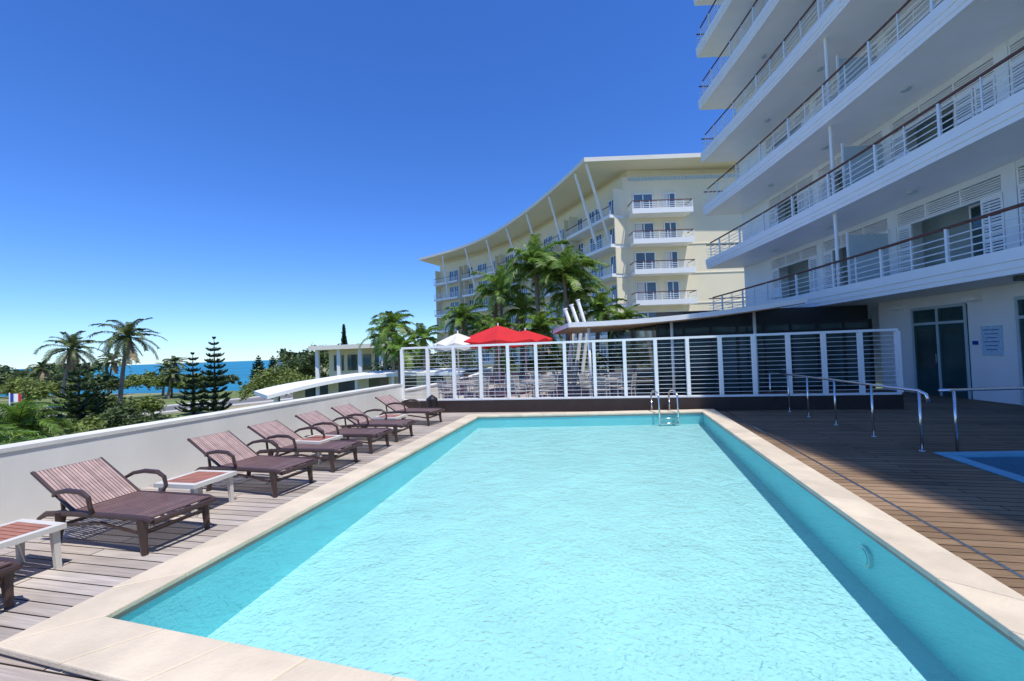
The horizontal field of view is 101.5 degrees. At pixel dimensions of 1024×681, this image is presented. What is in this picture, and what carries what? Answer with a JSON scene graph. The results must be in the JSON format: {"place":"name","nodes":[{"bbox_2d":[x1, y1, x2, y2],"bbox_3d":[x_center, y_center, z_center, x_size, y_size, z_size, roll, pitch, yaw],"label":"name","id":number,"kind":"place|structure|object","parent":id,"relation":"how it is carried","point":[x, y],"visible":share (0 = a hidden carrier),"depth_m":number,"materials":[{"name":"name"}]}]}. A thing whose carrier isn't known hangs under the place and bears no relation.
{"place":"outdoors","nodes":[
{"label":"outdoors","id":0,"kind":"place"},
{"bbox_2d":[49,393,292,417],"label":"road","id":1,"kind":"structure","parent":0,"point":[234,402],"depth_m":63.44,"materials":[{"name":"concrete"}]},
{"bbox_2d":[0,354,434,395],"bbox_3d":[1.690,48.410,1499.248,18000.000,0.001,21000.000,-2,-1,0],"label":"sea","id":2,"kind":"structure","parent":0,"point":[241,369],"depth_m":462.54,"materials":[{"name":"liquid"}]},
{"bbox_2d":[0,0,735,368],"label":"sky","id":3,"kind":"structure","parent":0,"point":[261,178],"materials":[{"name":"blue"}]},
{"bbox_2d":[0,365,882,441],"bbox_3d":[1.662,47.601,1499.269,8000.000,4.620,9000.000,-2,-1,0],"label":"ground","id":4,"kind":"structure","parent":0,"point":[169,401],"depth_m":82.73,"materials":[{"name":"green plant"}]},
{"bbox_2d":[9,393,20,437],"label":"flag","id":5,"kind":"object","parent":4,"relation":"on","point":[14,397],"visible":0.7,"depth_m":40.22,"materials":[{"name":"fabric"}]},
{"bbox_2d":[0,437,41,444],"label":"palm tree","id":6,"kind":"object","parent":4,"relation":"on","point":[22,440],"visible":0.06,"depth_m":14.24,"materials":[{"name":"green plant"}]},
{"bbox_2d":[0,425,49,441],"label":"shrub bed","id":7,"kind":"object","parent":4,"relation":"on","point":[4,432],"visible":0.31,"depth_m":16.22,"materials":[{"name":"green plant"}]},
{"bbox_2d":[0,373,74,400],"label":"tree","id":8,"kind":"object","parent":4,"relation":"on","point":[32,388],"visible":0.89,"depth_m":70.76,"materials":[{"name":"green plant"}]},
{"bbox_2d":[0,396,76,440],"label":"palm tree","id":9,"kind":"object","parent":4,"relation":"on","point":[21,414],"visible":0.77,"depth_m":21.89,"materials":[{"name":"green plant"}]},
{"bbox_2d":[20,360,62,399],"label":"coconut palm","id":10,"kind":"object","parent":4,"relation":"on","point":[41,372],"visible":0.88,"depth_m":87.56,"materials":[{"name":"green plant"}]},
{"bbox_2d":[0,361,108,378],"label":"distant trees","id":11,"kind":"object","parent":4,"relation":"on","point":[89,373],"visible":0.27,"depth_m":165.98,"materials":[{"name":"green plant"}]},
{"bbox_2d":[0,370,124,396],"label":"tree","id":12,"kind":"object","parent":4,"relation":"on","point":[113,382],"visible":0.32,"depth_m":91.08,"materials":[{"name":"green plant"}]},
{"bbox_2d":[22,411,107,436],"bbox_3d":[-25.174,6.558,25.148,22.881,3.790,5.465,-3,-2,36],"label":"shrub bed","id":13,"kind":"object","parent":4,"relation":"on","point":[86,425],"visible":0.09,"depth_m":27.85,"materials":[{"name":"green plant"}]},
{"bbox_2d":[33,330,107,399],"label":"coconut palm","id":14,"kind":"object","parent":4,"relation":"on","point":[72,356],"visible":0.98,"depth_m":54.73,"materials":[{"name":"green plant"}]},
{"bbox_2d":[50,363,106,426],"bbox_3d":[-40.479,5.621,38.847,4.454,7.000,4.294,-1,-2,-38],"label":"norfolk pine","id":15,"kind":"object","parent":4,"relation":"on","point":[89,401],"visible":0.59,"depth_m":38.64,"materials":[{"name":"green plant"}]},
{"bbox_2d":[0,397,178,434],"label":"shrub bed","id":16,"kind":"object","parent":4,"relation":"on","point":[118,415],"visible":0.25,"depth_m":38.18,"materials":[{"name":"green plant"}]},
{"bbox_2d":[84,379,115,417],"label":"norfolk pine","id":17,"kind":"object","parent":4,"relation":"on","point":[104,400],"visible":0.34,"depth_m":41.85,"materials":[{"name":"green plant"}]},
{"bbox_2d":[51,391,166,413],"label":"shrub bed","id":18,"kind":"object","parent":4,"relation":"on","point":[148,403],"visible":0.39,"depth_m":50.25,"materials":[{"name":"green plant"}]},
{"bbox_2d":[94,352,131,395],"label":"coconut palm","id":19,"kind":"object","parent":4,"relation":"on","point":[114,366],"visible":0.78,"depth_m":91.59,"materials":[{"name":"green plant"}]},
{"bbox_2d":[87,317,167,406],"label":"coconut palm","id":20,"kind":"object","parent":4,"relation":"on","point":[125,342],"visible":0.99,"depth_m":43.73,"materials":[{"name":"green plant"}]},
{"bbox_2d":[152,361,181,395],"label":"coconut palm","id":21,"kind":"object","parent":4,"relation":"on","point":[166,365],"visible":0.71,"depth_m":85.62,"materials":[{"name":"green plant"}]},
{"bbox_2d":[118,369,221,397],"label":"tree","id":22,"kind":"object","parent":4,"relation":"on","point":[148,379],"visible":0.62,"depth_m":81.06,"materials":[{"name":"green plant"}]},
{"bbox_2d":[159,368,186,398],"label":"coconut palm","id":23,"kind":"object","parent":4,"relation":"on","point":[172,375],"visible":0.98,"depth_m":79.65,"materials":[{"name":"green plant"}]},
{"bbox_2d":[160,356,188,393],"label":"coconut palm","id":24,"kind":"object","parent":4,"relation":"on","point":[173,359],"visible":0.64,"depth_m":92.63,"materials":[{"name":"green plant"}]},
{"bbox_2d":[174,352,210,413],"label":"norfolk pine","id":25,"kind":"object","parent":4,"relation":"on","point":[193,398],"visible":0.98,"depth_m":53.65,"materials":[{"name":"green plant"}]},
{"bbox_2d":[0,384,401,524],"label":"parapet wall","id":26,"kind":"structure","parent":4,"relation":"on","point":[167,449],"depth_m":5.85,"materials":[{"name":"paint"}]},
{"bbox_2d":[75,372,328,391],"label":"distant trees","id":27,"kind":"object","parent":4,"relation":"on","point":[233,378],"visible":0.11,"depth_m":104.30,"materials":[{"name":"green plant"}]},
{"bbox_2d":[197,336,231,411],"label":"norfolk pine","id":28,"kind":"object","parent":4,"relation":"on","point":[215,397],"visible":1,"depth_m":52.65,"materials":[{"name":"green plant"}]},
{"bbox_2d":[249,355,265,379],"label":"cook pine","id":29,"kind":"object","parent":4,"relation":"on","point":[258,363],"visible":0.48,"depth_m":129.24,"materials":[{"name":"green plant"}]},
{"bbox_2d":[235,362,314,401],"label":"tree","id":30,"kind":"object","parent":4,"relation":"on","point":[279,377],"visible":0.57,"depth_m":46.56,"materials":[{"name":"green plant"}]},
{"bbox_2d":[277,342,339,377],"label":"tree","id":31,"kind":"object","parent":4,"relation":"on","point":[306,362],"visible":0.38,"depth_m":86.47,"materials":[{"name":"green plant"}]},
{"bbox_2d":[340,324,347,344],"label":"cook pine","id":32,"kind":"object","parent":4,"relation":"on","point":[344,341],"visible":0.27,"depth_m":111.89,"materials":[{"name":"green plant"}]},
{"bbox_2d":[274,348,442,367],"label":"distant trees","id":33,"kind":"object","parent":4,"relation":"on","point":[282,351],"visible":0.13,"depth_m":168.67,"materials":[{"name":"green plant"}]},
{"bbox_2d":[254,343,486,402],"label":"seafront pavilion","id":34,"kind":"structure","parent":4,"relation":"on","point":[348,363],"depth_m":30.87,"materials":[{"name":"white paint"}]},
{"bbox_2d":[358,322,405,370],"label":"palm tree","id":35,"kind":"object","parent":4,"relation":"on","point":[373,337],"visible":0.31,"depth_m":32.11,"materials":[{"name":"green plant"}]},
{"bbox_2d":[368,310,417,371],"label":"palm tree","id":36,"kind":"object","parent":4,"relation":"on","point":[391,319],"visible":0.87,"depth_m":30.57,"materials":[{"name":"green plant"}]},
{"bbox_2d":[378,332,424,383],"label":"palm tree","id":37,"kind":"object","parent":4,"relation":"on","point":[393,349],"visible":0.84,"depth_m":27.73,"materials":[{"name":"green plant"}]},
{"bbox_2d":[405,323,444,369],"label":"palm tree","id":38,"kind":"object","parent":4,"relation":"on","point":[422,332],"visible":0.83,"depth_m":30.65,"materials":[{"name":"green plant"}]},
{"bbox_2d":[364,348,489,371],"bbox_3d":[-8.416,4.151,36.588,13.282,7.597,8.029,-2,-1,0],"label":"hedge","id":39,"kind":"object","parent":4,"relation":"on","point":[443,356],"visible":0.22,"depth_m":35.23,"materials":[{"name":"green plant"}]},
{"bbox_2d":[402,367,492,400],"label":"terrace wall","id":40,"kind":"structure","parent":4,"relation":"on","point":[413,391],"depth_m":15.18,"materials":[{"name":"paint"}]},
{"bbox_2d":[439,303,489,375],"bbox_3d":[-3.103,2.490,29.020,3.692,10.142,3.619,-2,-1,0],"label":"palm tree","id":41,"kind":"object","parent":4,"relation":"on","point":[462,313],"visible":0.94,"depth_m":28.64,"materials":[{"name":"green plant"}]},
{"bbox_2d":[461,312,499,363],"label":"palm tree","id":42,"kind":"object","parent":4,"relation":"on","point":[488,316],"visible":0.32,"depth_m":30.54,"materials":[{"name":"green plant"}]},
{"bbox_2d":[434,169,745,373],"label":"walls and balconies","id":43,"kind":"structure","parent":4,"relation":"on","point":[700,277],"depth_m":41.31,"materials":[{"name":"white paint"}]},
{"bbox_2d":[449,192,680,361],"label":"windows","id":44,"kind":"structure","parent":43,"relation":"attached to","point":[650,287],"depth_m":41.32,"materials":[{"name":"blue glass"}]},
{"bbox_2d":[434,163,696,363],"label":"railings and struts","id":45,"kind":"object","parent":43,"relation":"on","point":[609,239],"visible":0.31,"depth_m":41.96,"materials":[{"name":"paint"}]},
{"bbox_2d":[419,153,738,265],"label":"roof","id":46,"kind":"structure","parent":43,"relation":"on","point":[563,193],"depth_m":45.57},
{"bbox_2d":[0,388,1023,680],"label":"wooden deck","id":47,"kind":"structure","parent":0,"point":[976,508],"depth_m":4.78,"materials":[{"name":"brown wood"}]},
{"bbox_2d":[0,556,22,609],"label":"sun lounger","id":48,"kind":"object","parent":47,"relation":"on","point":[9,567],"visible":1,"depth_m":2.96,"materials":[{"name":"brown plastic"}]},
{"bbox_2d":[0,518,66,568],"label":"side table","id":49,"kind":"object","parent":47,"relation":"on","point":[19,533],"visible":0.97,"depth_m":3.52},
{"bbox_2d":[30,457,216,555],"bbox_3d":[-3.875,1.608,4.189,1.680,0.686,0.707,-2,-2,15],"label":"sun lounger","id":50,"kind":"object","parent":47,"relation":"on","point":[102,487],"visible":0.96,"depth_m":4.14,"materials":[{"name":"brown plastic"}]},
{"bbox_2d":[153,470,236,517],"bbox_3d":[-3.660,1.772,4.859,0.560,0.369,0.540,-2,-2,12],"label":"side table","id":51,"kind":"object","parent":47,"relation":"on","point":[195,481],"visible":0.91,"depth_m":4.82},
{"bbox_2d":[187,430,317,497],"bbox_3d":[-3.502,1.633,5.658,1.680,0.686,0.707,-2,-2,18],"label":"sun lounger","id":52,"kind":"object","parent":47,"relation":"on","point":[228,450],"visible":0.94,"depth_m":5.62,"materials":[{"name":"brown plastic"}]},
{"bbox_2d":[247,420,362,472],"bbox_3d":[-3.270,1.651,6.641,1.680,0.686,0.707,-2,-2,13],"label":"sun lounger","id":53,"kind":"object","parent":47,"relation":"on","point":[283,437],"visible":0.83,"depth_m":6.56,"materials":[{"name":"brown plastic"}]},
{"bbox_2d":[294,434,342,464],"bbox_3d":[-3.239,1.812,6.979,0.560,0.369,0.540,-2,-2,16],"label":"side table","id":54,"kind":"object","parent":47,"relation":"on","point":[315,439],"visible":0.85,"depth_m":6.85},
{"bbox_2d":[295,411,393,453],"bbox_3d":[-3.082,1.672,7.727,1.680,0.686,0.707,-2,-2,12],"label":"sun lounger","id":55,"kind":"object","parent":47,"relation":"on","point":[328,426],"visible":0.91,"depth_m":7.68,"materials":[{"name":"brown plastic"}]},
{"bbox_2d":[331,404,416,441],"bbox_3d":[-2.858,1.689,8.681,1.680,0.686,0.707,-2,-2,16],"label":"sun lounger","id":56,"kind":"object","parent":47,"relation":"on","point":[365,421],"visible":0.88,"depth_m":8.63,"materials":[{"name":"brown plastic"}]},
{"bbox_2d":[372,414,407,430],"bbox_3d":[-2.687,1.852,9.258,0.560,0.369,0.540,-2,-2,14],"label":"side table","id":57,"kind":"object","parent":47,"relation":"on","point":[394,416],"visible":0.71,"depth_m":9.20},
{"bbox_2d":[375,394,444,425],"bbox_3d":[-2.539,1.723,10.433,1.680,0.686,0.707,-3,-2,20],"label":"sun lounger","id":58,"kind":"object","parent":47,"relation":"on","point":[393,404],"visible":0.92,"depth_m":10.38,"materials":[{"name":"brown plastic"}]},
{"bbox_2d":[426,395,437,415],"bbox_3d":[-2.239,1.802,11.709,0.318,0.560,0.318,-2,-1,0],"label":"waste bin","id":59,"kind":"object","parent":47,"relation":"on","point":[431,401],"visible":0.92,"depth_m":11.59,"materials":[{"name":"black plastic"}]},
{"bbox_2d":[0,409,1023,680],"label":"swimming pool","id":60,"kind":"structure","parent":47,"relation":"in","point":[648,545],"depth_m":3.75,"materials":[{"name":"liquid"}]},
{"bbox_2d":[650,389,679,424],"bbox_3d":[3.850,1.660,10.569,0.557,0.841,0.653,-2,-1,0],"label":"pool ladder","id":61,"kind":"object","parent":60,"relation":"on","point":[670,390],"visible":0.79,"depth_m":10.28,"materials":[{"name":"metal"}]},
{"bbox_2d":[400,328,903,412],"bbox_3d":[3.044,0.920,11.237,12.877,1.930,0.180,-2,-2,10],"label":"terrace fence","id":62,"kind":"object","parent":47,"relation":"on","point":[824,400],"visible":0.98,"depth_m":10.95,"materials":[{"name":"white metal"}]},
{"bbox_2d":[694,0,1023,404],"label":"walls and slabs","id":63,"kind":"structure","parent":47,"relation":"on","point":[965,39],"depth_m":13.53,"materials":[{"name":"white paint"}]},
{"bbox_2d":[693,0,1023,308],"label":"fascia","id":64,"kind":"structure","parent":63,"relation":"attached to","point":[998,113],"depth_m":12.20,"materials":[{"name":"white paint"}]},
{"bbox_2d":[696,0,1023,309],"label":"balcony railings","id":65,"kind":"object","parent":63,"relation":"on","point":[940,130],"visible":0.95,"depth_m":13.13,"materials":[{"name":"metal"}]},
{"bbox_2d":[761,0,1023,405],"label":"doors and dividers","id":66,"kind":"structure","parent":63,"relation":"attached to","point":[941,347],"depth_m":12.37,"materials":[{"name":"paint"}]},
{"bbox_2d":[781,81,1003,296],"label":"windows","id":67,"kind":"structure","parent":63,"relation":"attached to","point":[971,211],"depth_m":12.96,"materials":[{"name":"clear glass"}]},
{"bbox_2d":[762,0,1023,299],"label":"louvre shutters","id":68,"kind":"object","parent":63,"relation":"on","point":[962,199],"visible":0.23,"depth_m":12.67,"materials":[{"name":"white paint"}]},
{"bbox_2d":[724,410,1023,578],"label":"drain channel","id":69,"kind":"object","parent":47,"relation":"on","point":[969,547],"visible":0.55,"depth_m":3.96,"materials":[{"name":"metal"}]},
{"bbox_2d":[769,371,1023,451],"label":"metal handrail","id":70,"kind":"object","parent":47,"relation":"on","point":[920,392],"visible":0.94,"depth_m":6.27,"materials":[{"name":"metal"}]},
{"bbox_2d":[934,451,1023,482],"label":"childrens pool","id":71,"kind":"structure","parent":47,"relation":"in","point":[1009,464],"depth_m":5.86,"materials":[{"name":"tile"}]},
{"bbox_2d":[444,370,869,398],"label":"terrace floor","id":72,"kind":"structure","parent":0,"point":[585,392],"depth_m":16.69,"materials":[{"name":"paint"}]},
{"bbox_2d":[436,379,452,398],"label":"cafe chair","id":73,"kind":"object","parent":72,"relation":"on","point":[440,385],"visible":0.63,"depth_m":13.30,"materials":[{"name":"metal"}]},
{"bbox_2d":[446,377,463,398],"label":"cafe chair","id":74,"kind":"object","parent":72,"relation":"on","point":[449,379],"visible":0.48,"depth_m":14.38,"materials":[{"name":"metal"}]},
{"bbox_2d":[433,330,477,397],"bbox_3d":[-2.070,0.901,16.184,1.769,2.580,1.769,-3,-2,22],"label":"parasol","id":75,"kind":"object","parent":72,"relation":"on","point":[457,339],"visible":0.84,"depth_m":15.71,"materials":[{"name":"white fabric"}]},
{"bbox_2d":[456,381,473,397],"bbox_3d":[-1.540,1.741,13.761,0.751,0.740,0.751,-2,-1,0],"label":"cafe table","id":76,"kind":"object","parent":72,"relation":"on","point":[466,382],"visible":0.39,"depth_m":13.73,"materials":[{"name":"metal"}]},
{"bbox_2d":[466,378,485,397],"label":"cafe chair","id":77,"kind":"object","parent":72,"relation":"on","point":[477,386],"visible":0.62,"depth_m":13.13,"materials":[{"name":"metal"}]},
{"bbox_2d":[471,376,489,397],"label":"cafe chair","id":78,"kind":"object","parent":72,"relation":"on","point":[487,379],"visible":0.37,"depth_m":14.20,"materials":[{"name":"metal"}]},
{"bbox_2d":[486,373,496,394],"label":"cafe chair","id":79,"kind":"object","parent":72,"relation":"on","point":[491,374],"visible":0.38,"depth_m":16.70,"materials":[{"name":"metal"}]},
{"bbox_2d":[473,313,523,381],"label":"palm tree","id":80,"kind":"object","parent":72,"relation":"on","point":[501,321],"visible":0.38,"depth_m":23.37,"materials":[{"name":"green plant"}]},
{"bbox_2d":[494,373,510,397],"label":"cafe chair","id":81,"kind":"object","parent":72,"relation":"on","point":[499,385],"visible":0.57,"depth_m":15.47,"materials":[{"name":"metal"}]},
{"bbox_2d":[471,264,534,378],"bbox_3d":[-0.438,-1.082,26.004,4.126,6.935,4.295,-2,-1,0],"label":"palm tree","id":82,"kind":"object","parent":72,"relation":"on","point":[498,295],"visible":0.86,"depth_m":25.74,"materials":[{"name":"green plant"}]},
{"bbox_2d":[464,323,541,394],"bbox_3d":[-0.525,0.723,16.787,3.246,2.860,3.246,-1,-2,-22],"label":"parasol","id":83,"kind":"object","parent":72,"relation":"on","point":[497,334],"visible":0.88,"depth_m":15.79,"materials":[{"name":"red fabric"}]},
{"bbox_2d":[505,378,526,397],"bbox_3d":[0.129,1.589,12.979,0.503,0.888,0.447,-1,-2,-36],"label":"cafe chair","id":84,"kind":"object","parent":72,"relation":"on","point":[515,391],"visible":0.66,"depth_m":12.81,"materials":[{"name":"metal"}]},
{"bbox_2d":[510,375,528,397],"bbox_3d":[0.219,1.608,13.846,0.447,0.888,0.503,-1,-2,-42],"label":"cafe chair","id":85,"kind":"object","parent":72,"relation":"on","point":[518,388],"visible":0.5,"depth_m":13.97,"materials":[{"name":"metal"}]},
{"bbox_2d":[498,293,552,376],"bbox_3d":[0.965,-0.357,27.407,3.958,5.466,3.973,-2,-1,0],"label":"palm tree","id":86,"kind":"object","parent":72,"relation":"on","point":[519,312],"visible":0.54,"depth_m":27.33,"materials":[{"name":"green plant"}]},
{"bbox_2d":[520,380,542,396],"bbox_3d":[0.658,1.654,13.361,0.751,0.740,0.751,-2,-1,0],"label":"cafe table","id":87,"kind":"object","parent":72,"relation":"on","point":[528,381],"visible":0.49,"depth_m":13.33,"materials":[{"name":"metal"}]},
{"bbox_2d":[497,233,574,379],"bbox_3d":[1.341,-1.831,24.288,4.824,8.222,4.768,-3,-2,35],"label":"palm tree","id":88,"kind":"object","parent":72,"relation":"on","point":[530,253],"visible":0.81,"depth_m":23.70,"materials":[{"name":"green plant"}]},
{"bbox_2d":[521,328,551,389],"bbox_3d":[0.628,0.799,18.585,2.230,2.720,2.230,-3,-2,22],"label":"parasol","id":89,"kind":"object","parent":72,"relation":"on","point":[544,338],"visible":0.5,"depth_m":18.37,"materials":[{"name":"red fabric"}]},
{"bbox_2d":[515,310,566,378],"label":"palm tree","id":90,"kind":"object","parent":72,"relation":"on","point":[538,320],"visible":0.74,"depth_m":21.32,"materials":[{"name":"green plant"}]},
{"bbox_2d":[534,377,554,396],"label":"cafe chair","id":91,"kind":"object","parent":72,"relation":"on","point":[546,383],"visible":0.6,"depth_m":12.63,"materials":[{"name":"metal"}]},
{"bbox_2d":[539,374,557,396],"bbox_3d":[1.200,1.571,13.720,0.503,0.888,0.447,-1,-2,-33],"label":"cafe chair","id":92,"kind":"object","parent":72,"relation":"on","point":[550,375],"visible":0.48,"depth_m":13.73,"materials":[{"name":"metal"}]},
{"bbox_2d":[494,346,608,372],"bbox_3d":[5.442,0.965,22.577,12.807,1.838,3.248,-2,-1,-3],"label":"hedge","id":93,"kind":"object","parent":72,"relation":"on","point":[554,361],"visible":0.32,"depth_m":21.88,"materials":[{"name":"green plant"}]},
{"bbox_2d":[517,245,611,355],"bbox_3d":[2.988,-1.581,23.337,5.098,7.558,4.928,-1,-2,-27],"label":"palm tree","id":94,"kind":"object","parent":72,"relation":"on","point":[566,262],"visible":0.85,"depth_m":23.19,"materials":[{"name":"green plant"}]},
{"bbox_2d":[556,372,573,395],"bbox_3d":[1.931,1.581,15.116,0.503,0.888,0.447,-3,-2,43],"label":"cafe chair","id":95,"kind":"object","parent":72,"relation":"on","point":[570,378],"visible":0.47,"depth_m":15.04,"materials":[{"name":"metal"}]},
{"bbox_2d":[541,274,608,375],"bbox_3d":[3.847,-0.842,25.177,4.105,6.119,4.452,-2,-1,0],"label":"palm tree","id":96,"kind":"object","parent":72,"relation":"on","point":[581,295],"visible":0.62,"depth_m":24.54,"materials":[{"name":"green plant"}]},
{"bbox_2d":[563,299,587,385],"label":"vent pipes","id":97,"kind":"object","parent":72,"relation":"on","point":[579,335],"visible":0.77,"depth_m":19.61,"materials":[{"name":"white metal"}]},
{"bbox_2d":[579,373,599,396],"bbox_3d":[2.511,1.520,13.541,0.447,0.888,0.503,-1,-2,-43],"label":"cafe chair","id":98,"kind":"object","parent":72,"relation":"on","point":[584,379],"visible":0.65,"depth_m":13.62,"materials":[{"name":"metal"}]},
{"bbox_2d":[566,287,627,372],"bbox_3d":[4.840,-0.384,23.061,3.391,5.028,3.068,-3,-2,21],"label":"palm tree","id":99,"kind":"object","parent":72,"relation":"on","point":[600,302],"visible":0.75,"depth_m":22.85,"materials":[{"name":"green plant"}]},
{"bbox_2d":[590,376,609,396],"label":"cafe chair","id":100,"kind":"object","parent":72,"relation":"on","point":[592,383],"visible":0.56,"depth_m":12.30,"materials":[{"name":"metal"}]},
{"bbox_2d":[604,372,621,395],"bbox_3d":[3.308,1.494,13.610,0.447,0.888,0.503,-3,-2,33],"label":"cafe chair","id":101,"kind":"object","parent":72,"relation":"on","point":[616,381],"visible":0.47,"depth_m":13.74,"materials":[{"name":"metal"}]},
{"bbox_2d":[599,304,647,344],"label":"palm tree","id":102,"kind":"object","parent":72,"relation":"on","point":[629,313],"visible":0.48,"depth_m":20.31,"materials":[{"name":"green plant"}]},
{"bbox_2d":[615,370,632,394],"bbox_3d":[4.079,1.507,15.150,0.447,0.888,0.503,-1,-2,-20],"label":"cafe chair","id":103,"kind":"object","parent":72,"relation":"on","point":[629,375],"visible":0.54,"depth_m":14.98,"materials":[{"name":"metal"}]},
{"bbox_2d":[617,374,636,395],"bbox_3d":[3.515,1.464,12.732,0.503,0.888,0.447,-3,-2,30],"label":"cafe chair","id":104,"kind":"object","parent":72,"relation":"on","point":[632,382],"visible":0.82,"depth_m":12.66,"materials":[{"name":"metal"}]},
{"bbox_2d":[553,297,875,396],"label":"terrace restaurant","id":105,"kind":"structure","parent":72,"relation":"on","point":[775,317],"depth_m":14.33,"materials":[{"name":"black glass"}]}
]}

